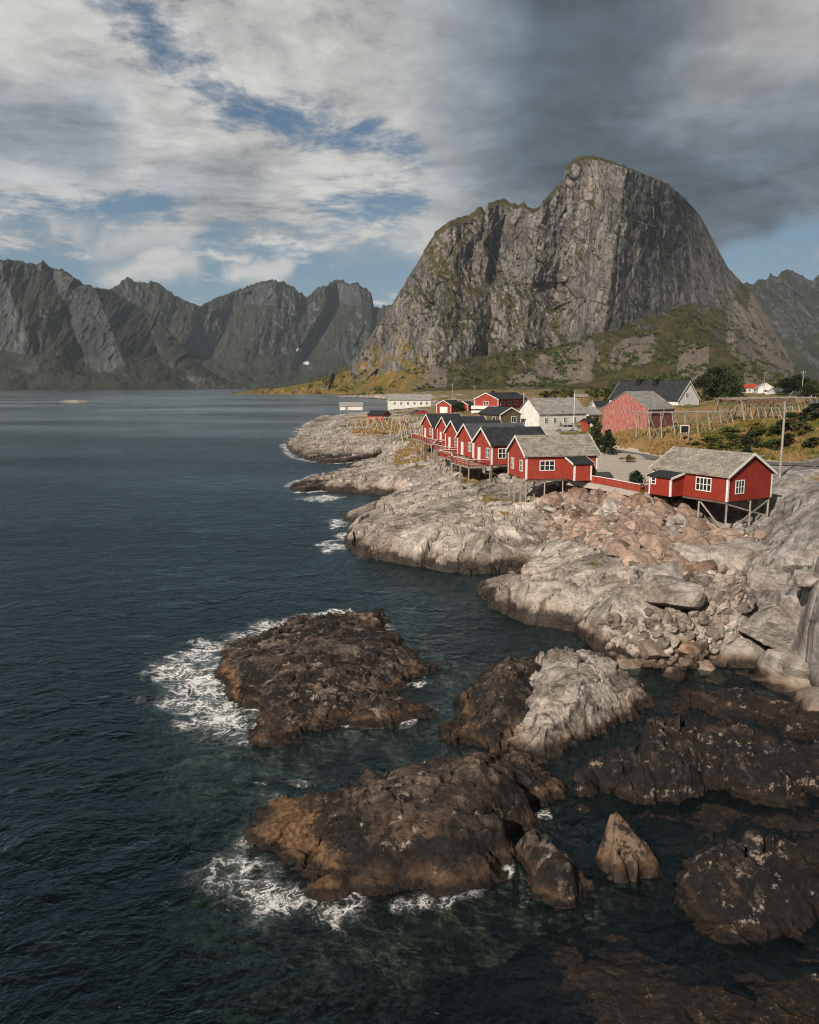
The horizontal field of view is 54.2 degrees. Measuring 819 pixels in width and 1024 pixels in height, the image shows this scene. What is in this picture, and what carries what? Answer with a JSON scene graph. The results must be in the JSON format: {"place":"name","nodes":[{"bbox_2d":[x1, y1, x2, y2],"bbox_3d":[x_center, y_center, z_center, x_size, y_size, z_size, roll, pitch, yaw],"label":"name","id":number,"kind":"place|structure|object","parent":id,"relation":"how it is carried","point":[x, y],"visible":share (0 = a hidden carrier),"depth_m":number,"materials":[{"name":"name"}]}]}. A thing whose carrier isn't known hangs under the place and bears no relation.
{"place":"outdoors","nodes":[
{"label":"outdoors","id":0,"kind":"place"},
{"bbox_2d":[0,258,249,392],"bbox_3d":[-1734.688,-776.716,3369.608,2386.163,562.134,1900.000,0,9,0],"label":"mountain range","id":1,"kind":"structure","parent":0,"point":[61,329],"depth_m":2883.53,"materials":[{"name":"stone"}]},
{"bbox_2d":[0,533,309,1023],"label":"sea","id":2,"kind":"structure","parent":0,"point":[78,959],"depth_m":49.73,"materials":[{"name":"liquid"}]},
{"bbox_2d":[0,392,385,538],"bbox_3d":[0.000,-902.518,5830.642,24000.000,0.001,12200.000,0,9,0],"label":"sea","id":3,"kind":"structure","parent":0,"point":[146,505],"depth_m":259.95,"materials":[{"name":"liquid"}]},
{"bbox_2d":[110,277,389,387],"bbox_3d":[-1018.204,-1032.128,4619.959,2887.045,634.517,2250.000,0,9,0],"label":"mountain range","id":4,"kind":"structure","parent":0,"point":[268,333],"depth_m":4136.06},
{"bbox_2d":[0,388,818,1023],"bbox_3d":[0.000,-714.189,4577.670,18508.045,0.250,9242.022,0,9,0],"label":"sea","id":5,"kind":"structure","parent":0,"point":[118,396],"depth_m":83.67,"materials":[{"name":"liquid"}]},
{"bbox_2d":[132,608,485,852],"bbox_3d":[-4.995,10.850,51.224,25.678,5.386,28.765,-5,10,-30],"label":"sea rock","id":6,"kind":"object","parent":5,"relation":"in","point":[291,679],"visible":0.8,"depth_m":44.51,"materials":[{"name":"stone"}]},
{"bbox_2d":[162,750,573,1023],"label":"sea rock","id":7,"kind":"object","parent":5,"relation":"in","point":[447,826],"visible":0.79,"depth_m":29.19,"materials":[{"name":"stone"}]},
{"bbox_2d":[426,654,541,758],"bbox_3d":[4.992,11.825,44.832,10.231,6.052,16.044,2,9,15],"label":"sea rock","id":8,"kind":"object","parent":5,"relation":"in","point":[494,709],"visible":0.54,"depth_m":42.45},
{"bbox_2d":[513,828,613,941],"bbox_3d":[5.175,14.626,30.245,8.670,5.189,6.381,6,11,35],"label":"sea rock","id":9,"kind":"object","parent":5,"relation":"in","point":[560,883],"visible":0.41,"depth_m":28.38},
{"bbox_2d":[505,646,660,779],"bbox_3d":[9.281,11.859,43.883,11.966,6.271,16.796,4,10,23],"label":"sea rock","id":10,"kind":"object","parent":5,"relation":"in","point":[581,695],"visible":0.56,"depth_m":42.33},
{"bbox_2d":[563,767,604,815],"bbox_3d":[7.791,13.732,36.668,6.397,4.630,6.979,9,12,43],"label":"sea rock","id":11,"kind":"object","parent":5,"relation":"in","point":[585,781],"visible":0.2,"depth_m":35.44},
{"bbox_2d":[409,916,818,1023],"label":"sea rock","id":12,"kind":"object","parent":5,"relation":"in","point":[613,989],"visible":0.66,"depth_m":24.48,"materials":[{"name":"stone"}]},
{"bbox_2d":[581,812,670,925],"bbox_3d":[8.375,14.088,30.322,5.885,5.526,5.060,0,9,0],"label":"boulder","id":13,"kind":"object","parent":5,"relation":"in","point":[624,856],"visible":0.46,"depth_m":29.51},
{"bbox_2d":[554,802,818,883],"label":"sea rock","id":14,"kind":"object","parent":5,"relation":"in","point":[714,818],"visible":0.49,"depth_m":33.05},
{"bbox_2d":[587,712,818,820],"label":"sea rock","id":15,"kind":"object","parent":5,"relation":"in","point":[677,763],"visible":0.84,"depth_m":35.84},
{"bbox_2d":[704,675,726,690],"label":"boulder","id":16,"kind":"object","parent":5,"relation":"in","point":[716,680],"visible":0.87,"depth_m":49.00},
{"bbox_2d":[643,828,818,969],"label":"sea rock","id":17,"kind":"object","parent":5,"relation":"in","point":[732,896],"visible":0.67,"depth_m":27.38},
{"bbox_2d":[653,684,818,745],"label":"sea rock","id":18,"kind":"object","parent":5,"relation":"in","point":[789,720],"visible":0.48,"depth_m":44.20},
{"bbox_2d":[789,686,818,711],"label":"boulder","id":19,"kind":"object","parent":18,"relation":"on","point":[806,698],"visible":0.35,"depth_m":44.87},
{"bbox_2d":[0,0,818,307],"label":"sky","id":20,"kind":"structure","parent":0,"point":[201,150],"materials":[{"name":"grey"}]},
{"bbox_2d":[471,391,526,412],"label":"guest house","id":21,"kind":"structure","parent":0,"point":[516,400],"depth_m":259.94,"materials":[{"name":"red paint"}]},
{"bbox_2d":[477,406,522,422],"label":"house","id":22,"kind":"structure","parent":0,"point":[507,414],"depth_m":184.95,"materials":[{"name":"paint"}]},
{"bbox_2d":[228,155,818,399],"bbox_3d":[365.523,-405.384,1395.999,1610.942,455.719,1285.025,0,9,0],"label":"mountain","id":23,"kind":"structure","parent":0,"point":[587,200],"depth_m":1339.12,"materials":[{"name":"stone"}]},
{"bbox_2d":[305,215,801,395],"bbox_3d":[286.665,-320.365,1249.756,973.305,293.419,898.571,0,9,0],"label":"hillside bushes","id":24,"kind":"object","parent":23,"relation":"on","point":[702,344],"visible":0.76,"depth_m":1204.43,"materials":[{"name":"green plant"}]},
{"bbox_2d":[234,389,818,694],"bbox_3d":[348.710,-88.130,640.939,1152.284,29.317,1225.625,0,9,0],"label":"ground","id":25,"kind":"structure","parent":0,"point":[419,514],"depth_m":82.63,"materials":[{"name":"stone"}]},
{"bbox_2d":[339,402,362,413],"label":"boathouse","id":26,"kind":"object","parent":25,"relation":"on","point":[347,406],"visible":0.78,"depth_m":427.22,"materials":[{"name":"white paint"}]},
{"bbox_2d":[367,410,391,421],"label":"boathouse","id":27,"kind":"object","parent":25,"relation":"on","point":[379,413],"visible":0.6,"depth_m":280.68,"materials":[{"name":"red paint"}]},
{"bbox_2d":[389,416,422,441],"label":"fish rack","id":28,"kind":"object","parent":25,"relation":"on","point":[403,418],"visible":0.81,"depth_m":206.97,"materials":[{"name":"grey wood"}]},
{"bbox_2d":[387,394,430,409],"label":"hall","id":29,"kind":"structure","parent":25,"relation":"on","point":[399,401],"depth_m":421.86,"materials":[{"name":"white paint"}]},
{"bbox_2d":[411,433,444,462],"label":"walkway","id":30,"kind":"structure","parent":25,"relation":"on","point":[427,441],"depth_m":152.02,"materials":[{"name":"brown wood"}]},
{"bbox_2d":[420,414,460,452],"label":"cabin","id":31,"kind":"object","parent":25,"relation":"on","point":[429,422],"visible":0.49,"depth_m":158.68,"materials":[{"name":"red paint"}]},
{"bbox_2d":[433,440,461,469],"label":"walkway","id":32,"kind":"structure","parent":25,"relation":"on","point":[437,448],"depth_m":134.85,"materials":[{"name":"brown wood"}]},
{"bbox_2d":[435,400,462,413],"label":"garage","id":33,"kind":"structure","parent":25,"relation":"on","point":[444,406],"depth_m":299.58,"materials":[{"name":"red paint"}]},
{"bbox_2d":[435,416,485,451],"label":"cabin","id":34,"kind":"object","parent":25,"relation":"on","point":[442,424],"visible":0.09,"depth_m":146.98,"materials":[{"name":"red paint"}]},
{"bbox_2d":[437,449,490,484],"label":"walkway","id":35,"kind":"structure","parent":25,"relation":"on","point":[464,462],"depth_m":112.10,"materials":[{"name":"red wood"}]},
{"bbox_2d":[443,420,501,468],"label":"cabin","id":36,"kind":"object","parent":25,"relation":"on","point":[452,428],"visible":0.3,"depth_m":131.94,"materials":[{"name":"red paint"}]},
{"bbox_2d":[455,423,525,471],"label":"cabin","id":37,"kind":"object","parent":25,"relation":"on","point":[465,434],"visible":0.38,"depth_m":120.97,"materials":[{"name":"red paint"}]},
{"bbox_2d":[471,426,545,481],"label":"cabin","id":38,"kind":"object","parent":25,"relation":"on","point":[492,443],"visible":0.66,"depth_m":109.61,"materials":[{"name":"red paint"}]},
{"bbox_2d":[539,491,562,506],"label":"boulder","id":39,"kind":"object","parent":25,"relation":"on","point":[554,498],"visible":0.77,"depth_m":90.22,"materials":[{"name":"beige stone"}]},
{"bbox_2d":[505,434,600,501],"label":"cabin","id":40,"kind":"object","parent":25,"relation":"on","point":[562,457],"visible":0.88,"depth_m":92.40,"materials":[{"name":"red paint"}]},
{"bbox_2d":[539,460,554,470],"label":"window","id":41,"kind":"structure","parent":40,"relation":"in","point":[546,465],"depth_m":91.86,"materials":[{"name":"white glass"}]},
{"bbox_2d":[561,530,585,541],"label":"boulder","id":42,"kind":"object","parent":25,"relation":"on","point":[569,535],"visible":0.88,"depth_m":78.25,"materials":[{"name":"beige stone"}]},
{"bbox_2d":[573,500,590,513],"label":"boulder","id":43,"kind":"object","parent":25,"relation":"on","point":[582,506],"visible":0.76,"depth_m":87.20,"materials":[{"name":"beige stone"}]},
{"bbox_2d":[352,415,818,464],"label":"tall grass","id":44,"kind":"structure","parent":25,"relation":"on","point":[659,446],"depth_m":132.69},
{"bbox_2d":[590,414,603,449],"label":"shrub","id":45,"kind":"object","parent":25,"relation":"on","point":[595,431],"visible":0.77,"depth_m":124.99,"materials":[{"name":"green plant"}]},
{"bbox_2d":[566,475,640,495],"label":"fence","id":46,"kind":"object","parent":25,"relation":"on","point":[608,485],"visible":0.8,"depth_m":88.64,"materials":[{"name":"red paint"}]},
{"bbox_2d":[598,429,617,454],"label":"shrub","id":47,"kind":"object","parent":25,"relation":"on","point":[606,441],"visible":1,"depth_m":123.45,"materials":[{"name":"green plant"}]},
{"bbox_2d":[600,497,620,511],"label":"boulder","id":48,"kind":"object","parent":25,"relation":"on","point":[609,504],"visible":0.59,"depth_m":85.07,"materials":[{"name":"grey stone"}]},
{"bbox_2d":[602,540,629,557],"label":"boulder","id":49,"kind":"object","parent":25,"relation":"on","point":[611,548],"visible":0.55,"depth_m":66.96,"materials":[{"name":"beige stone"}]},
{"bbox_2d":[611,535,636,548],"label":"boulder","id":50,"kind":"object","parent":25,"relation":"on","point":[628,539],"visible":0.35,"depth_m":70.70,"materials":[{"name":"beige stone"}]},
{"bbox_2d":[616,658,641,674],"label":"boulder","id":51,"kind":"object","parent":25,"relation":"on","point":[632,665],"visible":0.73,"depth_m":51.05,"materials":[{"name":"brown stone"}]},
{"bbox_2d":[628,470,645,489],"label":"bush","id":52,"kind":"object","parent":25,"relation":"on","point":[635,476],"visible":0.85,"depth_m":87.33,"materials":[{"name":"green plant"}]},
{"bbox_2d":[620,548,656,565],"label":"boulder","id":53,"kind":"object","parent":25,"relation":"on","point":[639,555],"visible":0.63,"depth_m":64.75,"materials":[{"name":"beige stone"}]},
{"bbox_2d":[628,492,648,507],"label":"boulder","id":54,"kind":"object","parent":25,"relation":"on","point":[640,499],"visible":0.84,"depth_m":83.65,"materials":[{"name":"stone"}]},
{"bbox_2d":[527,484,761,685],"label":"loose stones","id":55,"kind":"object","parent":25,"relation":"on","point":[668,620],"visible":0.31,"depth_m":53.32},
{"bbox_2d":[636,521,663,533],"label":"boulder","id":56,"kind":"object","parent":25,"relation":"on","point":[649,527],"visible":0.66,"depth_m":75.51,"materials":[{"name":"brown stone"}]},
{"bbox_2d":[638,639,667,659],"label":"boulder","id":57,"kind":"object","parent":25,"relation":"on","point":[649,649],"visible":0.97,"depth_m":51.27,"materials":[{"name":"brown stone"}]},
{"bbox_2d":[638,533,669,549],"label":"boulder","id":58,"kind":"object","parent":25,"relation":"on","point":[646,541],"visible":0.66,"depth_m":69.90,"materials":[{"name":"beige stone"}]},
{"bbox_2d":[643,561,683,578],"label":"boulder","id":59,"kind":"object","parent":25,"relation":"on","point":[673,568],"visible":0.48,"depth_m":61.30,"materials":[{"name":"grey stone"}]},
{"bbox_2d":[651,500,676,513],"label":"boulder","id":60,"kind":"object","parent":25,"relation":"on","point":[664,507],"visible":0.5,"depth_m":81.89,"materials":[{"name":"beige stone"}]},
{"bbox_2d":[655,667,684,688],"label":"boulder","id":61,"kind":"object","parent":25,"relation":"on","point":[674,673],"visible":0.89,"depth_m":49.74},
{"bbox_2d":[640,575,705,609],"bbox_3d":[17.671,5.559,55.326,3.808,2.299,5.554,3,-2,-11],"label":"boulder","id":62,"kind":"object","parent":25,"relation":"on","point":[663,590],"visible":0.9,"depth_m":53.60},
{"bbox_2d":[631,409,744,440],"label":"fish rack","id":63,"kind":"object","parent":25,"relation":"on","point":[696,412],"visible":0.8,"depth_m":132.71,"materials":[{"name":"grey wood"}]},
{"bbox_2d":[558,414,818,498],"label":"green grass","id":64,"kind":"structure","parent":25,"relation":"on","point":[815,421],"depth_m":125.89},
{"bbox_2d":[669,543,708,562],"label":"boulder","id":65,"kind":"object","parent":25,"relation":"on","point":[700,551],"visible":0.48,"depth_m":67.39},
{"bbox_2d":[679,550,698,561],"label":"boulder","id":66,"kind":"object","parent":25,"relation":"on","point":[689,555],"visible":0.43,"depth_m":66.71,"materials":[{"name":"grey stone"}]},
{"bbox_2d":[678,641,700,654],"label":"boulder","id":67,"kind":"object","parent":25,"relation":"on","point":[688,647],"visible":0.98,"depth_m":51.56,"materials":[{"name":"stone"}]},
{"bbox_2d":[684,536,710,545],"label":"boulder","id":68,"kind":"object","parent":25,"relation":"on","point":[700,540],"visible":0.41,"depth_m":71.32,"materials":[{"name":"brown stone"}]},
{"bbox_2d":[687,518,708,532],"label":"boulder","id":69,"kind":"object","parent":25,"relation":"on","point":[701,525],"visible":0.69,"depth_m":78.86,"materials":[{"name":"brown stone"}]},
{"bbox_2d":[692,660,715,675],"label":"boulder","id":70,"kind":"object","parent":25,"relation":"on","point":[707,666],"visible":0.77,"depth_m":51.05,"materials":[{"name":"brown stone"}]},
{"bbox_2d":[692,373,717,401],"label":"tree","id":71,"kind":"object","parent":25,"relation":"on","point":[709,380],"visible":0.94,"depth_m":232.47,"materials":[{"name":"green plant"}]},
{"bbox_2d":[692,560,717,570],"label":"boulder","id":72,"kind":"object","parent":25,"relation":"on","point":[711,564],"visible":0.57,"depth_m":64.22,"materials":[{"name":"stone"}]},
{"bbox_2d":[646,446,777,528],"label":"cabin","id":73,"kind":"object","parent":25,"relation":"on","point":[699,475],"visible":0.95,"depth_m":80.77,"materials":[{"name":"red paint"}]},
{"bbox_2d":[695,476,711,491],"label":"window","id":74,"kind":"structure","parent":73,"relation":"in","point":[702,483],"depth_m":80.40,"materials":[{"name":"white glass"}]},
{"bbox_2d":[735,480,744,493],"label":"window","id":75,"kind":"structure","parent":73,"relation":"in","point":[740,484],"depth_m":78.82,"materials":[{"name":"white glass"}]},
{"bbox_2d":[707,366,728,397],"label":"tree","id":76,"kind":"object","parent":25,"relation":"on","point":[716,371],"visible":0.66,"depth_m":235.54,"materials":[{"name":"green plant"}]},
{"bbox_2d":[709,528,738,537],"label":"boulder","id":77,"kind":"object","parent":25,"relation":"on","point":[724,532],"visible":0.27,"depth_m":75.98,"materials":[{"name":"beige stone"}]},
{"bbox_2d":[712,370,744,396],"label":"tree","id":78,"kind":"object","parent":25,"relation":"on","point":[732,377],"visible":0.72,"depth_m":233.53,"materials":[{"name":"green plant"}]},
{"bbox_2d":[708,586,755,611],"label":"boulder","id":79,"kind":"object","parent":25,"relation":"on","point":[713,591],"visible":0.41,"depth_m":54.74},
{"bbox_2d":[721,381,745,397],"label":"tree","id":80,"kind":"object","parent":25,"relation":"on","point":[733,388],"visible":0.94,"depth_m":224.37,"materials":[{"name":"green plant"}]},
{"bbox_2d":[724,434,748,446],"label":"bush","id":81,"kind":"object","parent":25,"relation":"on","point":[733,443],"visible":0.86,"depth_m":121.47,"materials":[{"name":"green plant"}]},
{"bbox_2d":[707,537,770,571],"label":"boulder","id":82,"kind":"object","parent":25,"relation":"on","point":[741,554],"visible":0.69,"depth_m":65.47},
{"bbox_2d":[730,670,749,681],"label":"boulder","id":83,"kind":"object","parent":25,"relation":"on","point":[736,673],"visible":0.88,"depth_m":50.37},
{"bbox_2d":[719,636,766,674],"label":"boulder","id":84,"kind":"object","parent":25,"relation":"on","point":[744,653],"visible":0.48,"depth_m":51.96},
{"bbox_2d":[741,439,761,452],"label":"bush","id":85,"kind":"object","parent":25,"relation":"on","point":[746,442],"visible":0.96,"depth_m":111.63,"materials":[{"name":"green plant"}]},
{"bbox_2d":[741,430,762,443],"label":"bush","id":86,"kind":"object","parent":25,"relation":"on","point":[753,433],"visible":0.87,"depth_m":118.44,"materials":[{"name":"green plant"}]},
{"bbox_2d":[749,672,769,685],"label":"boulder","id":87,"kind":"object","parent":25,"relation":"on","point":[758,678],"visible":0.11,"depth_m":49.10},
{"bbox_2d":[751,529,770,540],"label":"boulder","id":88,"kind":"object","parent":25,"relation":"on","point":[762,535],"visible":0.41,"depth_m":71.17,"materials":[{"name":"beige stone"}]},
{"bbox_2d":[755,383,773,393],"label":"house","id":89,"kind":"structure","parent":25,"relation":"on","point":[760,388],"depth_m":366.77,"materials":[{"name":"white paint"}]},
{"bbox_2d":[711,396,818,421],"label":"fish rack","id":90,"kind":"object","parent":25,"relation":"on","point":[757,400],"visible":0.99,"depth_m":142.19,"materials":[{"name":"grey wood"}]},
{"bbox_2d":[753,598,778,613],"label":"boulder","id":91,"kind":"object","parent":25,"relation":"on","point":[761,603],"visible":0.17,"depth_m":55.09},
{"bbox_2d":[737,605,798,650],"bbox_3d":[23.973,7.494,51.757,4.436,2.905,4.401,18,7,39],"label":"boulder","id":92,"kind":"object","parent":25,"relation":"on","point":[774,627],"visible":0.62,"depth_m":50.59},
{"bbox_2d":[746,566,791,596],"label":"boulder","id":93,"kind":"object","parent":25,"relation":"on","point":[763,580],"visible":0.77,"depth_m":57.63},
{"bbox_2d":[767,419,792,435],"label":"bush","id":94,"kind":"object","parent":25,"relation":"on","point":[776,427],"visible":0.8,"depth_m":121.06,"materials":[{"name":"green plant"}]},
{"bbox_2d":[778,401,785,477],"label":"utility pole","id":95,"kind":"object","parent":25,"relation":"on","point":[781,450],"visible":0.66,"depth_m":88.89,"materials":[{"name":"grey wood"}]},
{"bbox_2d":[754,674,810,700],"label":"boulder","id":96,"kind":"object","parent":25,"relation":"on","point":[786,687],"visible":0.29,"depth_m":47.54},
{"bbox_2d":[755,649,810,678],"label":"boulder","id":97,"kind":"object","parent":25,"relation":"on","point":[786,663],"visible":0.5,"depth_m":48.32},
{"bbox_2d":[773,378,796,395],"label":"tree","id":98,"kind":"object","parent":25,"relation":"on","point":[783,383],"visible":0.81,"depth_m":258.50,"materials":[{"name":"green plant"}]},
{"bbox_2d":[777,433,797,446],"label":"bush","id":99,"kind":"object","parent":25,"relation":"on","point":[788,436],"visible":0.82,"depth_m":115.38,"materials":[{"name":"green plant"}]},
{"bbox_2d":[774,548,818,573],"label":"boulder","id":100,"kind":"object","parent":25,"relation":"on","point":[792,561],"visible":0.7,"depth_m":57.52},
{"bbox_2d":[782,412,812,429],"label":"bush","id":101,"kind":"object","parent":25,"relation":"on","point":[793,415],"visible":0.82,"depth_m":122.83,"materials":[{"name":"green plant"}]},
{"bbox_2d":[785,374,810,392],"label":"tree","id":102,"kind":"object","parent":25,"relation":"on","point":[796,380],"visible":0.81,"depth_m":254.04,"materials":[{"name":"green plant"}]},
{"bbox_2d":[789,421,814,434],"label":"bush","id":103,"kind":"object","parent":25,"relation":"on","point":[798,424],"visible":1,"depth_m":118.91,"materials":[{"name":"green plant"}]},
{"bbox_2d":[793,570,818,591],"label":"boulder","id":104,"kind":"object","parent":25,"relation":"on","point":[806,580],"visible":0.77,"depth_m":48.04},
{"bbox_2d":[796,385,818,399],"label":"tree","id":105,"kind":"object","parent":25,"relation":"on","point":[807,389],"visible":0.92,"depth_m":221.20,"materials":[{"name":"green plant"}]},
{"bbox_2d":[518,398,587,429],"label":"warehouse","id":106,"kind":"structure","parent":0,"point":[541,411],"depth_m":186.41,"materials":[{"name":"white paint"}]},
{"bbox_2d":[601,391,675,435],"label":"barn","id":107,"kind":"structure","parent":0,"point":[618,415],"depth_m":150.62,"materials":[{"name":"red paint"}]},
{"bbox_2d":[627,416,637,428],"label":"door","id":108,"kind":"structure","parent":107,"relation":"in","point":[631,420],"depth_m":149.35,"materials":[{"name":"pink paint"}]},
{"bbox_2d":[608,379,700,405],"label":"house","id":109,"kind":"structure","parent":0,"point":[681,393],"depth_m":212.93,"materials":[{"name":"white paint"}]},
{"bbox_2d":[598,446,818,465],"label":"road","id":110,"kind":"structure","parent":0,"point":[646,456],"depth_m":103.76,"materials":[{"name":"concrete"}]},
{"bbox_2d":[744,269,818,381],"bbox_3d":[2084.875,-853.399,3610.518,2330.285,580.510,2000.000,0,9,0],"label":"mountain range","id":111,"kind":"structure","parent":0,"point":[788,300],"depth_m":3122.46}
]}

